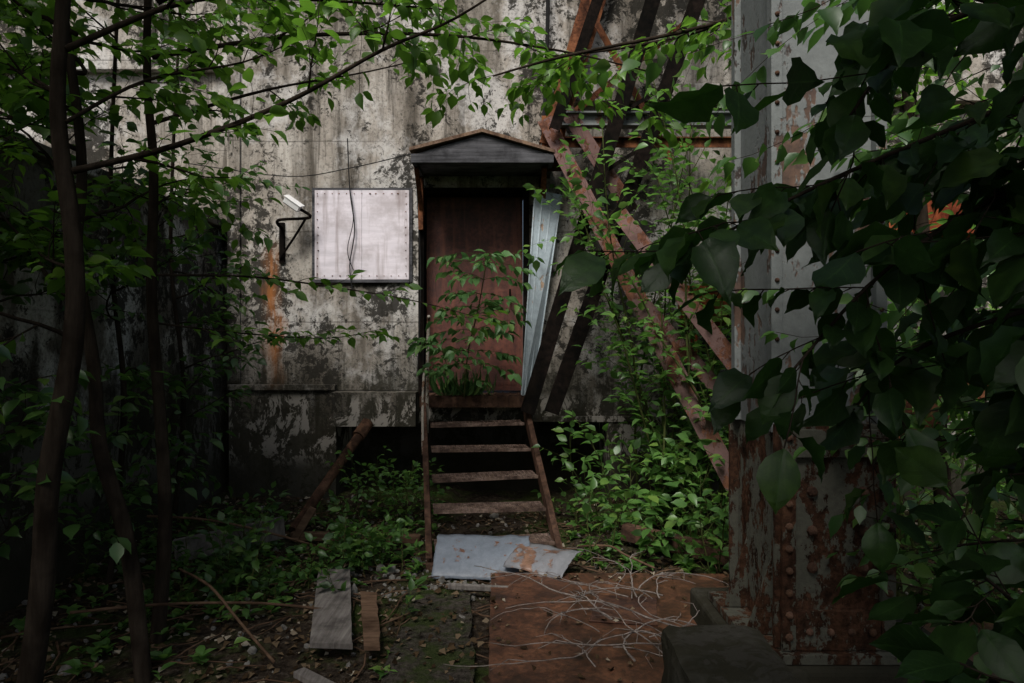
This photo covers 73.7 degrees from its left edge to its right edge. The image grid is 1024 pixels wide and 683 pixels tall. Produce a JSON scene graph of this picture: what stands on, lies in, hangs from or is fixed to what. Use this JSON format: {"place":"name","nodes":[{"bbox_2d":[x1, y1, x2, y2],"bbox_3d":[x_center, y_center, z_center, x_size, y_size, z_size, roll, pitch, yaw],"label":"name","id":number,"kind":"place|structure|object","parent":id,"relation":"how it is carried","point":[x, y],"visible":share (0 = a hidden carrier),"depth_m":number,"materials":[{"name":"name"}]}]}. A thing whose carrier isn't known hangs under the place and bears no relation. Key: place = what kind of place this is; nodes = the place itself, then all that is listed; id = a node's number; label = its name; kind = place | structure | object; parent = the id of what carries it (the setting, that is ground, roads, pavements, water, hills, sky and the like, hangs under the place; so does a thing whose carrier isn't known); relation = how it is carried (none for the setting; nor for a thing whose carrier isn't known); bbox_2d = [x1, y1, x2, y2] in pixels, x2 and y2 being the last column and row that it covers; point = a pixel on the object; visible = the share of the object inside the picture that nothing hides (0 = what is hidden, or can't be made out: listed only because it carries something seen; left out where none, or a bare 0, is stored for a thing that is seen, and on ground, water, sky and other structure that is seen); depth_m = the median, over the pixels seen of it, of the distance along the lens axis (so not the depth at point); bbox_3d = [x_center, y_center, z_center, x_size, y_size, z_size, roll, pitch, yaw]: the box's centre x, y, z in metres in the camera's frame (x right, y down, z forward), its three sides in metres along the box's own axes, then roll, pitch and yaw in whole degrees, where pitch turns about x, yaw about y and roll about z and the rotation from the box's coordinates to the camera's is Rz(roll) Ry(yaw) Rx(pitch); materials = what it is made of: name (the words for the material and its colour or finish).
{"place":"outdoors","nodes":[
{"label":"outdoors","id":0,"kind":"place"},
{"bbox_2d":[419,315,562,569],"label":"steel staircase","id":1,"kind":"structure","parent":0,"point":[427,399],"depth_m":5.77,"materials":[{"name":"brown metal"}]},
{"bbox_2d":[429,368,496,395],"bbox_3d":[-0.459,0.354,6.400,0.630,0.309,0.402,0,0,0],"label":"grass tuft","id":2,"kind":"object","parent":1,"relation":"on","point":[448,387],"visible":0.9,"depth_m":6.38,"materials":[{"name":"green plant"}]},
{"bbox_2d":[406,249,544,396],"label":"leafy branches","id":3,"kind":"object","parent":1,"relation":"on","point":[449,352],"visible":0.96,"depth_m":6.01,"materials":[{"name":"green plant"}]},
{"bbox_2d":[0,422,1023,682],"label":"ground","id":4,"kind":"structure","parent":0,"point":[184,674],"depth_m":4.18,"materials":[{"name":"soil"}]},
{"bbox_2d":[0,146,228,613],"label":"wall","id":5,"kind":"structure","parent":4,"relation":"on","point":[37,355],"depth_m":4.94,"materials":[{"name":"concrete"}]},
{"bbox_2d":[0,127,221,228],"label":"coping","id":6,"kind":"object","parent":5,"relation":"on","point":[212,222],"visible":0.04,"depth_m":4.65,"materials":[{"name":"concrete"}]},
{"bbox_2d":[0,0,305,682],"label":"young tree","id":7,"kind":"object","parent":4,"relation":"on","point":[135,600],"visible":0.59,"depth_m":3.31,"materials":[{"name":"green plant"}]},
{"bbox_2d":[0,0,310,585],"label":"young tree","id":8,"kind":"object","parent":4,"relation":"on","point":[25,434],"visible":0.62,"depth_m":4.22,"materials":[{"name":"green plant"}]},
{"bbox_2d":[64,474,385,605],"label":"undergrowth","id":9,"kind":"object","parent":4,"relation":"on","point":[214,565],"visible":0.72,"depth_m":4.41,"materials":[{"name":"green plant"}]},
{"bbox_2d":[173,516,284,560],"bbox_3d":[-2.035,1.430,4.950,0.758,0.218,0.050,0,0,-32],"label":"timber","id":10,"kind":"object","parent":4,"relation":"on","point":[193,545],"visible":0.52,"depth_m":4.88,"materials":[{"name":"brown wood"}]},
{"bbox_2d":[0,0,492,682],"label":"young tree","id":11,"kind":"object","parent":4,"relation":"on","point":[72,258],"visible":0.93,"depth_m":2.89,"materials":[{"name":"green plant"}]},
{"bbox_2d":[144,536,426,628],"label":"undergrowth","id":12,"kind":"object","parent":4,"relation":"on","point":[326,584],"visible":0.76,"depth_m":4.13,"materials":[{"name":"green plant"}]},
{"bbox_2d":[289,418,372,531],"bbox_3d":[-1.553,1.134,5.950,0.115,0.839,1.041,0,0,25],"label":"timber","id":13,"kind":"object","parent":4,"relation":"on","point":[362,429],"visible":0.93,"depth_m":5.93,"materials":[{"name":"brown wood"}]},
{"bbox_2d":[310,569,352,649],"bbox_3d":[-1.046,1.530,3.986,0.211,0.030,1.216,0,0,-14],"label":"grey plank","id":14,"kind":"object","parent":4,"relation":"on","point":[331,627],"visible":0.93,"depth_m":3.77,"materials":[{"name":"grey wood"}]},
{"bbox_2d":[290,506,420,543],"bbox_3d":[-1.234,1.455,5.422,1.034,0.268,0.174,0,0,1],"label":"timber","id":15,"kind":"object","parent":4,"relation":"on","point":[298,533],"visible":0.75,"depth_m":5.38,"materials":[{"name":"brown wood"}]},
{"bbox_2d":[290,510,428,573],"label":"undergrowth","id":16,"kind":"object","parent":4,"relation":"on","point":[359,560],"visible":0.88,"depth_m":4.87,"materials":[{"name":"green plant"}]},
{"bbox_2d":[0,510,728,682],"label":"fallen twigs","id":17,"kind":"object","parent":4,"relation":"on","point":[243,626],"visible":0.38,"depth_m":3.87,"materials":[{"name":"brown wood"}]},
{"bbox_2d":[9,505,728,679],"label":"weeds","id":18,"kind":"object","parent":4,"relation":"on","point":[76,665],"visible":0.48,"depth_m":4.47,"materials":[{"name":"green plant"}]},
{"bbox_2d":[360,591,379,650],"bbox_3d":[-0.787,1.538,3.800,0.100,0.025,0.798,0,0,-13],"label":"broken plank","id":19,"kind":"object","parent":4,"relation":"on","point":[370,624],"visible":1,"depth_m":3.72,"materials":[{"name":"brown wood"}]},
{"bbox_2d":[317,446,449,528],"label":"undergrowth","id":20,"kind":"object","parent":4,"relation":"on","point":[389,500],"visible":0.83,"depth_m":5.93,"materials":[{"name":"green plant"}]},
{"bbox_2d":[87,0,683,643],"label":"young tree","id":21,"kind":"object","parent":4,"relation":"on","point":[407,52],"visible":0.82,"depth_m":3.88,"materials":[{"name":"green plant"}]},
{"bbox_2d":[293,583,507,682],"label":"timber","id":22,"kind":"object","parent":4,"relation":"on","point":[304,675],"visible":0.86,"depth_m":3.19,"materials":[{"name":"grey wood"}]},
{"bbox_2d":[381,637,475,682],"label":"slab","id":23,"kind":"structure","parent":4,"relation":"on","point":[409,666],"depth_m":3.33,"materials":[{"name":"grey concrete"}]},
{"bbox_2d":[397,589,472,638],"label":"slab","id":24,"kind":"structure","parent":4,"relation":"on","point":[447,603],"depth_m":3.93,"materials":[{"name":"grey concrete"}]},
{"bbox_2d":[0,495,935,682],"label":"rubble","id":25,"kind":"object","parent":4,"relation":"on","point":[251,650],"visible":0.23,"depth_m":4.42,"materials":[{"name":"stone"}]},
{"bbox_2d":[352,421,598,490],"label":"undercroft wall","id":26,"kind":"structure","parent":4,"relation":"on","point":[403,445],"depth_m":7.42,"materials":[{"name":"concrete"}]},
{"bbox_2d":[432,534,529,579],"bbox_3d":[-0.209,1.502,4.772,0.675,0.215,0.363,0,0,0],"label":"bent metal sheet","id":27,"kind":"object","parent":4,"relation":"on","point":[459,556],"visible":0.88,"depth_m":4.75,"materials":[{"name":"grey metal"}]},
{"bbox_2d":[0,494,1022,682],"bbox_3d":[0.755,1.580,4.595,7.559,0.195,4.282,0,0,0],"label":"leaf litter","id":28,"kind":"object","parent":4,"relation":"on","point":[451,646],"visible":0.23,"depth_m":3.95,"materials":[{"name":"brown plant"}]},
{"bbox_2d":[0,0,1023,500],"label":"walls","id":29,"kind":"structure","parent":4,"relation":"on","point":[292,442],"depth_m":6.80,"materials":[{"name":"concrete"}]},
{"bbox_2d":[276,195,311,262],"bbox_3d":[-2.166,-1.098,6.617,0.432,0.637,0.218,0,0,30],"label":"wall floodlight","id":30,"kind":"object","parent":29,"relation":"attached to","point":[293,203],"depth_m":6.61,"materials":[{"name":"metal"}]},
{"bbox_2d":[312,188,412,282],"bbox_3d":[-1.488,-1.055,6.779,0.995,0.940,0.037,0,0,0],"label":"window frame","id":31,"kind":"object","parent":29,"relation":"attached to","point":[410,244],"visible":0.95,"depth_m":6.78,"materials":[{"name":"grey metal"}]},
{"bbox_2d":[315,190,408,279],"bbox_3d":[-1.488,-1.058,6.775,0.935,0.885,0.020,0,0,0],"label":"window board","id":32,"kind":"object","parent":31,"relation":"in","point":[381,238],"depth_m":6.76,"materials":[{"name":"white metal"}]},
{"bbox_2d":[317,193,406,275],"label":"board nails","id":33,"kind":"object","parent":32,"relation":"attached to","point":[354,193],"visible":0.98,"depth_m":6.76,"materials":[{"name":"metal"}]},
{"bbox_2d":[189,0,549,371],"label":"wall cables","id":34,"kind":"object","parent":29,"relation":"attached to","point":[547,25],"depth_m":6.70,"materials":[{"name":"rubber"}]},
{"bbox_2d":[418,187,528,393],"bbox_3d":[-0.380,-0.502,6.880,1.100,2.055,0.220,0,0,0],"label":"door frame","id":35,"kind":"object","parent":29,"relation":"attached to","point":[523,192],"visible":0.59,"depth_m":6.78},
{"bbox_2d":[427,197,522,390],"bbox_3d":[-0.380,-0.485,6.977,0.980,1.970,0.046,0,0,0],"label":"door leaf","id":36,"kind":"object","parent":35,"relation":"in","point":[468,226],"visible":0.67,"depth_m":6.96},
{"bbox_2d":[414,166,546,230],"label":"canopy brackets","id":37,"kind":"object","parent":29,"relation":"attached to","point":[419,179],"visible":0.75,"depth_m":6.57,"materials":[{"name":"brown metal"}]},
{"bbox_2d":[411,134,553,177],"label":"canopy fascia","id":38,"kind":"structure","parent":29,"relation":"attached to","point":[482,155],"depth_m":6.22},
{"bbox_2d":[409,128,554,153],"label":"canopy roof","id":39,"kind":"structure","parent":38,"relation":"on","point":[419,148],"depth_m":6.18,"materials":[{"name":"metal"}]},
{"bbox_2d":[36,0,1004,421],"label":"string courses","id":40,"kind":"object","parent":29,"relation":"attached to","point":[102,64],"visible":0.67,"depth_m":6.77,"materials":[{"name":"concrete"}]},
{"bbox_2d":[678,285,730,375],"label":"leaves","id":41,"kind":"object","parent":29,"relation":"attached to","point":[703,302],"visible":0.06,"depth_m":6.32,"materials":[{"name":"green plant"}]},
{"bbox_2d":[889,200,973,237],"bbox_3d":[3.630,-1.100,6.385,1.140,0.360,0.830,0,0,0],"label":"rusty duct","id":42,"kind":"object","parent":29,"relation":"attached to","point":[940,215],"depth_m":6.00,"materials":[{"name":"brown metal"}]},
{"bbox_2d":[487,573,728,682],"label":"rusty steel plate","id":43,"kind":"object","parent":4,"relation":"on","point":[529,626],"visible":0.59,"depth_m":3.63,"materials":[{"name":"brown metal"}]},
{"bbox_2d":[503,542,584,577],"bbox_3d":[0.217,1.482,4.650,0.448,0.111,0.375,0,0,30],"label":"bent metal sheet","id":44,"kind":"object","parent":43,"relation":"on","point":[537,558],"visible":0.94,"depth_m":4.59,"materials":[{"name":"grey metal"}]},
{"bbox_2d":[444,547,728,669],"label":"dry vines","id":45,"kind":"object","parent":43,"relation":"on","point":[609,617],"visible":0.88,"depth_m":3.68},
{"bbox_2d":[589,595,657,625],"bbox_3d":[0.640,1.522,3.884,0.369,0.008,0.413,0,0,11],"label":"rusty steel plate","id":46,"kind":"object","parent":43,"relation":"on","point":[649,604],"visible":0.86,"depth_m":3.85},
{"bbox_2d":[520,0,730,495],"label":"steel truss","id":47,"kind":"object","parent":4,"relation":"on","point":[553,125],"visible":0.59,"depth_m":6.19,"materials":[{"name":"brown metal"}]},
{"bbox_2d":[521,190,561,395],"bbox_3d":[0.272,-0.475,6.559,0.484,1.970,0.086,0,0,-31],"label":"leaning metal panel","id":48,"kind":"object","parent":47,"relation":"on","point":[545,219],"visible":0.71,"depth_m":6.54,"materials":[{"name":"grey metal"}]},
{"bbox_2d":[531,399,728,535],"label":"undergrowth","id":49,"kind":"object","parent":4,"relation":"on","point":[663,506],"visible":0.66,"depth_m":5.53,"materials":[{"name":"green plant"}]},
{"bbox_2d":[576,451,728,573],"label":"undergrowth","id":50,"kind":"object","parent":4,"relation":"on","point":[694,523],"visible":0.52,"depth_m":4.83,"materials":[{"name":"green plant"}]},
{"bbox_2d":[621,523,728,564],"bbox_3d":[1.297,1.517,5.059,1.021,0.193,0.095,0,0,33],"label":"steel channel","id":51,"kind":"object","parent":4,"relation":"on","point":[627,529],"visible":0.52,"depth_m":5.06,"materials":[{"name":"brown metal"}]},
{"bbox_2d":[523,7,891,540],"bbox_3d":[1.621,-0.407,5.441,3.080,4.116,2.759,0,0,0],"label":"sapling thicket","id":52,"kind":"object","parent":4,"relation":"on","point":[685,434],"visible":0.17,"depth_m":5.37,"materials":[{"name":"green plant"}]},
{"bbox_2d":[420,0,1018,560],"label":"young tree","id":53,"kind":"object","parent":4,"relation":"on","point":[552,78],"visible":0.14,"depth_m":3.98,"materials":[{"name":"green plant"}]},
{"bbox_2d":[661,625,801,682],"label":"concrete block","id":54,"kind":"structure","parent":4,"relation":"on","point":[719,654],"depth_m":2.53,"materials":[{"name":"grey concrete"}]},
{"bbox_2d":[517,78,949,533],"bbox_3d":[1.972,-0.361,6.075,3.753,3.998,2.163,0,0,-11],"label":"sapling thicket","id":55,"kind":"object","parent":4,"relation":"on","point":[632,360],"visible":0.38,"depth_m":5.83,"materials":[{"name":"green plant"}]},
{"bbox_2d":[553,0,1023,682],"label":"broadleaf shrub","id":56,"kind":"object","parent":4,"relation":"on","point":[889,48],"visible":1,"depth_m":1.04,"materials":[{"name":"green plant"}]},
{"bbox_2d":[584,0,1023,682],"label":"broadleaf shrub","id":57,"kind":"object","parent":4,"relation":"on","point":[836,18],"visible":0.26,"depth_m":2.44,"materials":[{"name":"green plant"}]},
{"bbox_2d":[690,587,988,682],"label":"footing","id":58,"kind":"object","parent":4,"relation":"on","point":[708,613],"visible":0.17,"depth_m":2.88,"materials":[{"name":"concrete"}]},
{"bbox_2d":[709,420,901,664],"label":"base plates","id":59,"kind":"object","parent":58,"relation":"on","point":[761,560],"visible":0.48,"depth_m":2.96,"materials":[{"name":"brown metal"}]},
{"bbox_2d":[731,0,886,431],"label":"shaft","id":60,"kind":"object","parent":59,"relation":"on","point":[751,352],"visible":0.2,"depth_m":3.04,"materials":[{"name":"paint"}]},
{"bbox_2d":[775,11,893,641],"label":"rivets","id":61,"kind":"object","parent":60,"relation":"attached to","point":[812,530],"visible":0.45,"depth_m":2.93,"materials":[{"name":"metal"}]},
{"bbox_2d":[697,224,1023,605],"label":"sapling thicket","id":62,"kind":"object","parent":4,"relation":"on","point":[948,459],"visible":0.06,"depth_m":3.87,"materials":[{"name":"green plant"}]},
{"bbox_2d":[899,383,984,437],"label":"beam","id":63,"kind":"structure","parent":4,"relation":"on","point":[908,405],"depth_m":4.17,"materials":[{"name":"metal"}]},
{"bbox_2d":[887,206,1023,556],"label":"sapling thicket","id":64,"kind":"object","parent":4,"relation":"on","point":[941,498],"visible":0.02,"depth_m":5.06,"materials":[{"name":"green plant"}]},
{"bbox_2d":[896,501,1023,628],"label":"undergrowth","id":65,"kind":"object","parent":4,"relation":"on","point":[1013,595],"visible":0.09,"depth_m":3.65,"materials":[{"name":"green plant"}]},
{"bbox_2d":[922,621,1000,682],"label":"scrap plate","id":66,"kind":"object","parent":4,"relation":"on","point":[989,626],"depth_m":3.43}
]}

